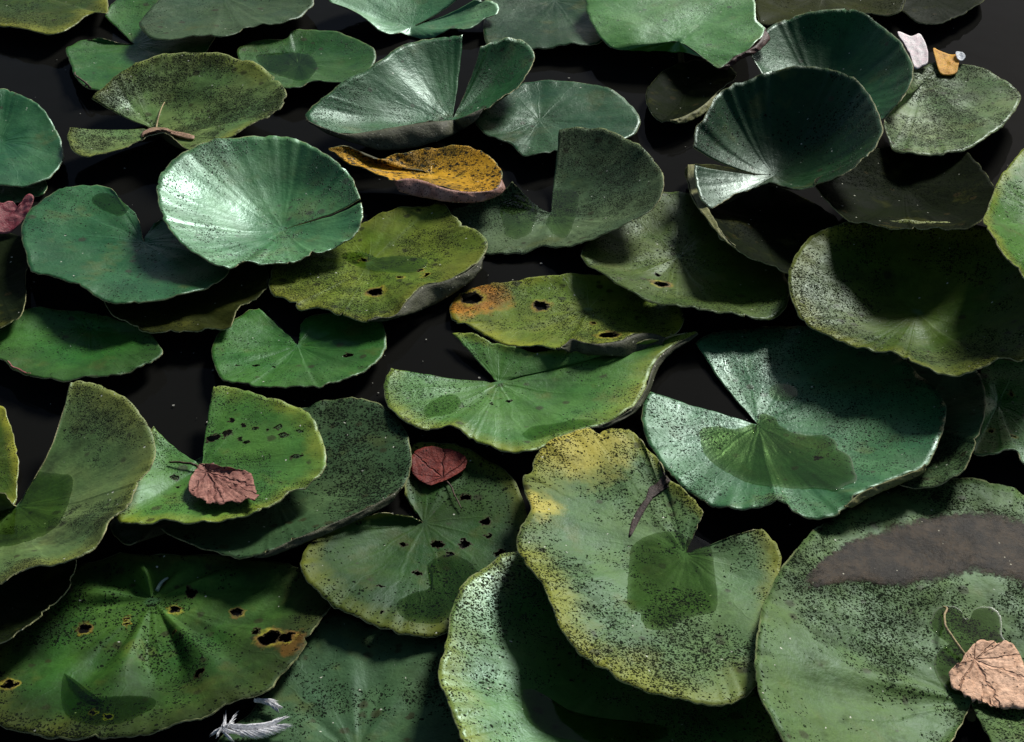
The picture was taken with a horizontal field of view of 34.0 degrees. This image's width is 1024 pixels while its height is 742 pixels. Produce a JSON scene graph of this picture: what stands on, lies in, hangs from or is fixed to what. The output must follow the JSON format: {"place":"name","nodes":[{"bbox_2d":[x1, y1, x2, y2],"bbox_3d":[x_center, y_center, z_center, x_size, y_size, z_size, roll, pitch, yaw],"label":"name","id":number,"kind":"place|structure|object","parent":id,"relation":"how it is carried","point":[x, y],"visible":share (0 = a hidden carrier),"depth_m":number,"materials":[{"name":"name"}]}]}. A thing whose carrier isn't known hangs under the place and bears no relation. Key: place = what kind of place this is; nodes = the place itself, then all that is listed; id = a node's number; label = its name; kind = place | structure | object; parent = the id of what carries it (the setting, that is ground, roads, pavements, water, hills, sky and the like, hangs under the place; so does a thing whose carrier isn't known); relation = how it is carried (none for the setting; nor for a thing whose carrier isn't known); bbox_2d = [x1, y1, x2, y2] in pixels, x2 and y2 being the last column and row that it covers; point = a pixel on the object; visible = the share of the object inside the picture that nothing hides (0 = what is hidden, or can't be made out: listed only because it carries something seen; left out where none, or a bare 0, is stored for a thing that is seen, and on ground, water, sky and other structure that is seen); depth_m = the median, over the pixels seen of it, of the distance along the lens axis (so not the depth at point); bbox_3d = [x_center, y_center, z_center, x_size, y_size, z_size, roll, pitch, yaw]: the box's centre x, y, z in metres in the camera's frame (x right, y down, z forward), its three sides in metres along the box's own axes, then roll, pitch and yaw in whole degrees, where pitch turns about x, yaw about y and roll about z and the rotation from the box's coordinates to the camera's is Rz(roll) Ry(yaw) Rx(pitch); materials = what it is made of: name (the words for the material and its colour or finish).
{"place":"outdoors","nodes":[
{"label":"outdoors","id":0,"kind":"place"},
{"bbox_2d":[0,0,1023,741],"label":"pond water","id":1,"kind":"structure","parent":0,"point":[168,394],"depth_m":1.94,"materials":[{"name":"black liquid"}]},
{"bbox_2d":[0,406,18,504],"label":"lily pad","id":2,"kind":"object","parent":1,"relation":"on","point":[9,465],"visible":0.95,"depth_m":1.64,"materials":[{"name":"green plant"}]},
{"bbox_2d":[0,233,28,327],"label":"lily pad","id":3,"kind":"object","parent":1,"relation":"on","point":[14,266],"visible":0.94,"depth_m":1.90,"materials":[{"name":"green plant"}]},
{"bbox_2d":[0,194,33,233],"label":"dead leaf","id":4,"kind":"object","parent":3,"relation":"on","point":[12,216],"visible":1,"depth_m":1.98,"materials":[{"name":"pink plant"}]},
{"bbox_2d":[0,180,47,202],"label":"lily pad","id":5,"kind":"object","parent":1,"relation":"on","point":[15,194],"visible":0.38,"depth_m":2.07,"materials":[{"name":"green plant"}]},
{"bbox_2d":[0,88,63,187],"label":"lily pad","id":6,"kind":"object","parent":1,"relation":"on","point":[31,150],"visible":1,"depth_m":2.14,"materials":[{"name":"green plant"}]},
{"bbox_2d":[0,559,76,643],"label":"lily pad","id":7,"kind":"object","parent":1,"relation":"on","point":[28,597],"visible":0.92,"depth_m":1.46,"materials":[{"name":"green plant"}]},
{"bbox_2d":[0,0,108,34],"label":"lily pad","id":8,"kind":"object","parent":1,"relation":"on","point":[48,17],"visible":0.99,"depth_m":2.47,"materials":[{"name":"green plant"}]},
{"bbox_2d":[0,380,155,584],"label":"lily pad","id":9,"kind":"object","parent":1,"relation":"on","point":[95,466],"visible":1,"depth_m":1.57,"materials":[{"name":"green plant"}]},
{"bbox_2d":[0,307,162,381],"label":"lily pad","id":10,"kind":"object","parent":1,"relation":"on","point":[53,344],"visible":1,"depth_m":1.79,"materials":[{"name":"green plant"}]},
{"bbox_2d":[7,360,27,373],"bbox_3d":[-0.512,-0.003,1.736,0.038,0.003,0.004,24,42,30],"label":"fallen petal","id":11,"kind":"object","parent":10,"relation":"on","point":[17,368],"visible":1,"depth_m":1.74,"materials":[{"name":"plant"}]},
{"bbox_2d":[21,185,228,303],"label":"lily pad","id":12,"kind":"object","parent":1,"relation":"on","point":[91,240],"visible":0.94,"depth_m":1.91,"materials":[{"name":"green plant"}]},
{"bbox_2d":[66,0,215,90],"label":"lily pad","id":13,"kind":"object","parent":1,"relation":"on","point":[97,64],"visible":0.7,"depth_m":2.40,"materials":[{"name":"green plant"}]},
{"bbox_2d":[74,72,90,88],"bbox_3d":[-0.588,-0.398,2.281,0.008,0.009,0.061,-21,41,-26],"label":"twig","id":14,"kind":"object","parent":13,"relation":"on","point":[86,83],"visible":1,"depth_m":2.27,"materials":[{"name":"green plant"}]},
{"bbox_2d":[0,552,330,740],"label":"lily pad","id":15,"kind":"object","parent":1,"relation":"on","point":[135,677],"visible":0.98,"depth_m":1.44,"materials":[{"name":"green plant"}]},
{"bbox_2d":[155,577,168,591],"bbox_3d":[-0.314,0.191,1.500,0.010,0.005,0.018,0,36,0],"label":"twig","id":16,"kind":"object","parent":15,"relation":"on","point":[158,587],"visible":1,"depth_m":1.50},
{"bbox_2d":[67,52,286,157],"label":"lily pad","id":17,"kind":"object","parent":1,"relation":"on","point":[205,96],"visible":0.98,"depth_m":2.22,"materials":[{"name":"green plant"}]},
{"bbox_2d":[155,102,164,126],"bbox_3d":[-0.465,-0.337,2.210,0.004,0.010,0.063,0,36,0],"label":"twig","id":18,"kind":"object","parent":17,"relation":"on","point":[159,115],"visible":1,"depth_m":2.20,"materials":[{"name":"beige wood"}]},
{"bbox_2d":[104,262,268,333],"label":"lily pad","id":19,"kind":"object","parent":1,"relation":"on","point":[218,304],"visible":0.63,"depth_m":1.85,"materials":[{"name":"green plant"}]},
{"bbox_2d":[116,386,326,524],"bbox_3d":[-0.268,0.200,1.692,0.185,0.330,0.230,0,36,0],"label":"lily pad","id":20,"kind":"object","parent":1,"relation":"on","point":[270,463],"visible":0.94,"depth_m":1.61,"materials":[{"name":"green plant"}]},
{"bbox_2d":[169,461,258,504],"bbox_3d":[-0.273,0.103,1.567,0.061,0.034,0.123,-18,40,-22],"label":"fallen leaf","id":21,"kind":"object","parent":20,"relation":"on","point":[210,483],"visible":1,"depth_m":1.57,"materials":[{"name":"pink plant"}]},
{"bbox_2d":[139,0,313,39],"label":"lily pad","id":22,"kind":"object","parent":1,"relation":"on","point":[170,19],"visible":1,"depth_m":2.44,"materials":[{"name":"green plant"}]},
{"bbox_2d":[156,135,362,268],"bbox_3d":[-0.302,-0.077,2.065,0.240,0.352,0.264,-17,39,-22],"label":"lily pad","id":23,"kind":"object","parent":1,"relation":"on","point":[229,203],"visible":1,"depth_m":2.00,"materials":[{"name":"green plant"}]},
{"bbox_2d":[110,397,411,559],"bbox_3d":[-0.225,0.229,1.680,0.306,0.331,0.198,-26,43,-31],"label":"lily pad","id":24,"kind":"object","parent":1,"relation":"on","point":[368,453],"visible":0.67,"depth_m":1.59,"materials":[{"name":"green plant"}]},
{"bbox_2d":[211,309,386,388],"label":"lily pad","id":25,"kind":"object","parent":1,"relation":"on","point":[313,357],"visible":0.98,"depth_m":1.78,"materials":[{"name":"green plant"}]},
{"bbox_2d":[237,29,375,88],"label":"lily pad","id":26,"kind":"object","parent":1,"relation":"on","point":[298,58],"visible":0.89,"depth_m":2.36,"materials":[{"name":"green plant"}]},
{"bbox_2d":[218,612,461,741],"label":"lily pad","id":27,"kind":"object","parent":1,"relation":"on","point":[345,678],"visible":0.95,"depth_m":1.39,"materials":[{"name":"green plant"}]},
{"bbox_2d":[211,714,291,741],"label":"feather","id":28,"kind":"object","parent":27,"relation":"on","point":[258,730],"visible":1,"depth_m":1.34,"materials":[{"name":"white"}]},
{"bbox_2d":[254,698,282,711],"bbox_3d":[-0.198,0.271,1.368,0.026,0.007,0.010,16,39,21],"label":"feather","id":29,"kind":"object","parent":27,"relation":"on","point":[273,704],"visible":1,"depth_m":1.37,"materials":[{"name":"white"}]},
{"bbox_2d":[268,202,487,321],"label":"lily pad","id":30,"kind":"object","parent":1,"relation":"on","point":[440,245],"visible":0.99,"depth_m":1.91,"materials":[{"name":"green plant"}]},
{"bbox_2d":[300,442,526,637],"bbox_3d":[-0.069,0.272,1.624,0.181,0.327,0.263,17,39,22],"label":"lily pad","id":31,"kind":"object","parent":1,"relation":"on","point":[351,568],"visible":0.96,"depth_m":1.53,"materials":[{"name":"green plant"}]},
{"bbox_2d":[411,446,466,508],"bbox_3d":[-0.071,0.102,1.612,0.055,0.007,0.088,0,36,0],"label":"fallen leaf","id":32,"kind":"object","parent":31,"relation":"on","point":[432,465],"visible":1,"depth_m":1.63,"materials":[{"name":"plant"}]},
{"bbox_2d":[329,0,498,38],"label":"lily pad","id":33,"kind":"object","parent":1,"relation":"on","point":[391,17],"visible":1,"depth_m":2.47,"materials":[{"name":"green plant"}]},
{"bbox_2d":[328,145,504,202],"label":"lily pad","id":34,"kind":"object","parent":1,"relation":"on","point":[466,174],"visible":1,"depth_m":2.07,"materials":[{"name":"yellow plant"}]},
{"bbox_2d":[305,34,534,149],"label":"lily pad","id":35,"kind":"object","parent":1,"relation":"on","point":[402,97],"visible":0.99,"depth_m":2.23,"materials":[{"name":"green plant"}]},
{"bbox_2d":[9,24,953,687],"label":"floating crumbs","id":36,"kind":"object","parent":1,"relation":"on","point":[541,262],"visible":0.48,"depth_m":1.80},
{"bbox_2d":[384,331,697,453],"bbox_3d":[0.034,0.142,1.801,0.332,0.325,0.226,0,36,0],"label":"lily pad","id":37,"kind":"object","parent":1,"relation":"on","point":[550,394],"visible":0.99,"depth_m":1.72,"materials":[{"name":"green plant"}]},
{"bbox_2d":[483,0,602,49],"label":"lily pad","id":38,"kind":"object","parent":1,"relation":"on","point":[542,24],"visible":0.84,"depth_m":2.46,"materials":[{"name":"green plant"}]},
{"bbox_2d":[450,127,663,254],"bbox_3d":[0.069,-0.084,2.085,0.218,0.357,0.262,30,46,35],"label":"lily pad","id":39,"kind":"object","parent":1,"relation":"on","point":[606,181],"visible":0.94,"depth_m":2.02,"materials":[{"name":"green plant"}]},
{"bbox_2d":[475,80,640,156],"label":"lily pad","id":40,"kind":"object","parent":1,"relation":"on","point":[526,119],"visible":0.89,"depth_m":2.22,"materials":[{"name":"green plant"}]},
{"bbox_2d":[449,273,683,356],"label":"lily pad","id":41,"kind":"object","parent":1,"relation":"on","point":[511,314],"visible":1,"depth_m":1.84,"materials":[{"name":"green plant"}]},
{"bbox_2d":[438,552,779,741],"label":"lily pad","id":42,"kind":"object","parent":1,"relation":"on","point":[514,666],"visible":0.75,"depth_m":1.38,"materials":[{"name":"green plant"}]},
{"bbox_2d":[516,427,781,706],"bbox_3d":[0.122,0.277,1.560,0.236,0.344,0.379,0,36,0],"label":"lily pad","id":43,"kind":"object","parent":1,"relation":"on","point":[639,597],"visible":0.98,"depth_m":1.47,"materials":[{"name":"green plant"}]},
{"bbox_2d":[585,0,769,69],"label":"lily pad","id":44,"kind":"object","parent":1,"relation":"on","point":[723,34],"visible":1,"depth_m":2.36,"materials":[{"name":"green plant"}]},
{"bbox_2d":[581,191,789,319],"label":"lily pad","id":45,"kind":"object","parent":1,"relation":"on","point":[682,249],"visible":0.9,"depth_m":1.92,"materials":[{"name":"green plant"}]},
{"bbox_2d":[645,59,736,123],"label":"lily pad","id":46,"kind":"object","parent":1,"relation":"on","point":[681,92],"visible":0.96,"depth_m":2.28,"materials":[{"name":"green plant"}]},
{"bbox_2d":[684,163,840,273],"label":"lily pad","id":47,"kind":"object","parent":1,"relation":"on","point":[776,226],"visible":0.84,"depth_m":1.98,"materials":[{"name":"green plant"}]},
{"bbox_2d":[693,65,882,208],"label":"lily pad","id":48,"kind":"object","parent":1,"relation":"on","point":[797,127],"visible":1,"depth_m":2.08,"materials":[{"name":"green plant"}]},
{"bbox_2d":[641,326,946,519],"bbox_3d":[0.280,0.161,1.760,0.302,0.347,0.360,0,36,0],"label":"lily pad","id":49,"kind":"object","parent":1,"relation":"on","point":[862,424],"visible":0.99,"depth_m":1.67,"materials":[{"name":"green plant"}]},
{"bbox_2d":[755,0,905,25],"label":"lily pad","id":50,"kind":"object","parent":1,"relation":"on","point":[769,12],"visible":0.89,"depth_m":2.48,"materials":[{"name":"green plant"}]},
{"bbox_2d":[751,8,912,119],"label":"lily pad","id":51,"kind":"object","parent":1,"relation":"on","point":[869,54],"visible":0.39,"depth_m":2.32,"materials":[{"name":"green plant"}]},
{"bbox_2d":[754,477,1023,741],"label":"lily pad","id":52,"kind":"object","parent":1,"relation":"on","point":[854,642],"visible":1,"depth_m":1.44,"materials":[{"name":"green plant"}]},
{"bbox_2d":[943,606,1023,709],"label":"fallen leaf","id":53,"kind":"object","parent":52,"relation":"on","point":[990,673],"visible":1,"depth_m":1.39,"materials":[{"name":"beige plant"}]},
{"bbox_2d":[814,146,994,229],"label":"lily pad","id":54,"kind":"object","parent":1,"relation":"on","point":[885,187],"visible":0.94,"depth_m":2.00,"materials":[{"name":"green plant"}]},
{"bbox_2d":[788,219,1023,376],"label":"lily pad","id":55,"kind":"object","parent":1,"relation":"on","point":[943,302],"visible":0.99,"depth_m":1.82,"materials":[{"name":"green plant"}]},
{"bbox_2d":[901,0,983,24],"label":"lily pad","id":56,"kind":"object","parent":1,"relation":"on","point":[932,12],"visible":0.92,"depth_m":2.48,"materials":[{"name":"green plant"}]},
{"bbox_2d":[900,359,985,488],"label":"lily pad","id":57,"kind":"object","parent":1,"relation":"on","point":[963,398],"visible":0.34,"depth_m":1.66,"materials":[{"name":"green plant"}]},
{"bbox_2d":[884,62,1020,155],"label":"lily pad","id":58,"kind":"object","parent":1,"relation":"on","point":[934,112],"visible":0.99,"depth_m":2.19,"materials":[{"name":"green plant"}]},
{"bbox_2d":[897,31,927,68],"bbox_3d":[0.563,-0.450,2.339,0.036,0.014,0.099,0,36,0],"label":"fallen petal","id":59,"kind":"object","parent":58,"relation":"on","point":[916,47],"visible":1,"depth_m":2.34,"materials":[{"name":"white plant"}]},
{"bbox_2d":[933,48,958,75],"bbox_3d":[0.604,-0.428,2.318,0.035,0.010,0.069,0,36,0],"label":"fallen petal","id":60,"kind":"object","parent":58,"relation":"on","point":[947,64],"visible":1,"depth_m":2.32,"materials":[{"name":"orange plant"}]},
{"bbox_2d":[955,51,964,60],"bbox_3d":[0.622,-0.437,2.324,0.013,0.004,0.024,0,36,0],"label":"fallen petal","id":61,"kind":"object","parent":58,"relation":"on","point":[960,56],"visible":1,"depth_m":2.32,"materials":[{"name":"white plant"}]},
{"bbox_2d":[973,359,1023,463],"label":"lily pad","id":62,"kind":"object","parent":1,"relation":"on","point":[1002,379],"visible":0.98,"depth_m":1.71,"materials":[{"name":"green plant"}]},
{"bbox_2d":[983,149,1023,278],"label":"lily pad","id":63,"kind":"object","parent":1,"relation":"on","point":[1003,219],"visible":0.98,"depth_m":1.87,"materials":[{"name":"green plant"}]}
]}

